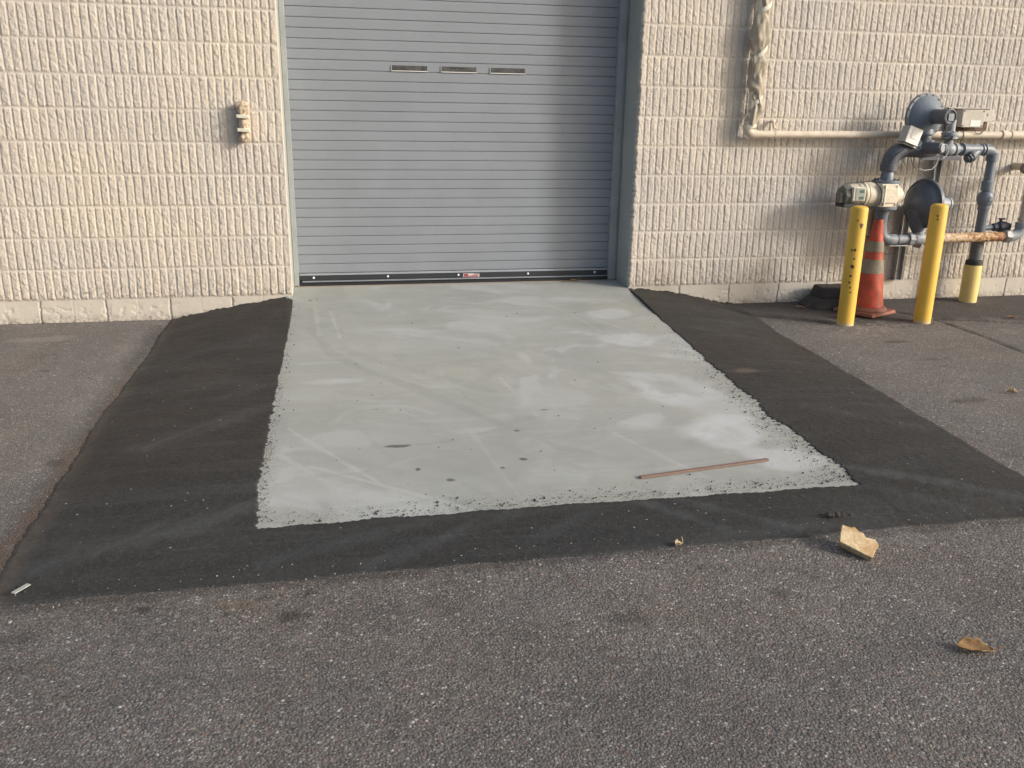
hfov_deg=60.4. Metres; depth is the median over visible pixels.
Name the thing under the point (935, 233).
bollard
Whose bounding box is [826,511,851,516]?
asphalt lump
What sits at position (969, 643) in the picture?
dry leaf
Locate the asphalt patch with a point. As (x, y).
(156, 486)
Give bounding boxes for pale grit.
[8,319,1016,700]
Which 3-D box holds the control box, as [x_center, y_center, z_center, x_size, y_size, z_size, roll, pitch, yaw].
[3.480,-1.951,6.682,0.370,0.283,0.115,-3,17,-11]
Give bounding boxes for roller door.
[283,0,618,285]
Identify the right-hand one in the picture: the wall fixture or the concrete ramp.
the concrete ramp
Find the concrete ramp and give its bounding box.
[256,279,860,528]
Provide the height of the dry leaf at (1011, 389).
0.031 m
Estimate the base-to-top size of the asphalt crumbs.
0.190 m
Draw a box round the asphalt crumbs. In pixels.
[257,300,851,523]
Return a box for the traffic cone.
[833,218,895,317]
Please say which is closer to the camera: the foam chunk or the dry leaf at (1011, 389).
the foam chunk
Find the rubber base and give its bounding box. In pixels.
[798,283,840,309]
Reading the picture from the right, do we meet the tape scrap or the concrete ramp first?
the concrete ramp
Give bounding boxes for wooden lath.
[639,458,768,478]
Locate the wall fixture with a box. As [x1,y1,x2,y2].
[236,100,250,142]
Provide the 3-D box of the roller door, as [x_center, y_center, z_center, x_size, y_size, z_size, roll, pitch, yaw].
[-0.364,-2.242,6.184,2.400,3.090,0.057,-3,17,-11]
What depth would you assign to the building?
6.28 m
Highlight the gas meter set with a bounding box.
[835,93,1023,302]
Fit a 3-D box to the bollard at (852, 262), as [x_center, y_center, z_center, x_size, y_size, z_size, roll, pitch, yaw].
[2.361,-0.790,6.115,0.115,0.884,0.115,-3,17,-11]
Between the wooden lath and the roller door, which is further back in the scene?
the roller door
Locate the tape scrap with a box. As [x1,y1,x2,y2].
[11,583,30,593]
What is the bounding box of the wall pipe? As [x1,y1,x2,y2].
[742,0,1023,139]
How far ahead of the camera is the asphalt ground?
2.52 m
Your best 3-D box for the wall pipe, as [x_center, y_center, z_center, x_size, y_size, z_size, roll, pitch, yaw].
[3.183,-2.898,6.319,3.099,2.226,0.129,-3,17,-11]
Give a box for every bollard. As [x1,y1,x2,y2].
[836,205,868,325]
[913,203,948,323]
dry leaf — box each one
[675,536,682,545]
[955,636,1005,651]
[1006,387,1021,392]
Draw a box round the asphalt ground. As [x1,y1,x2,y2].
[0,295,1023,767]
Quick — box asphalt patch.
[0,288,1023,605]
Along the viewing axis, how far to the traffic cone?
6.43 m
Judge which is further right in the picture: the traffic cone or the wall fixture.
the traffic cone
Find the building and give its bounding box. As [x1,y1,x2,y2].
[0,0,1023,323]
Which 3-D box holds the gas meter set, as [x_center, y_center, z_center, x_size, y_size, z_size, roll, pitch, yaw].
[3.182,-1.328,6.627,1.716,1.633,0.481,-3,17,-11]
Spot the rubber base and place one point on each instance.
(823, 297)
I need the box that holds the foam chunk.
[839,525,878,560]
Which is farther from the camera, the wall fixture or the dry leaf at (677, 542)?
the wall fixture
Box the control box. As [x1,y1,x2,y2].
[944,107,993,142]

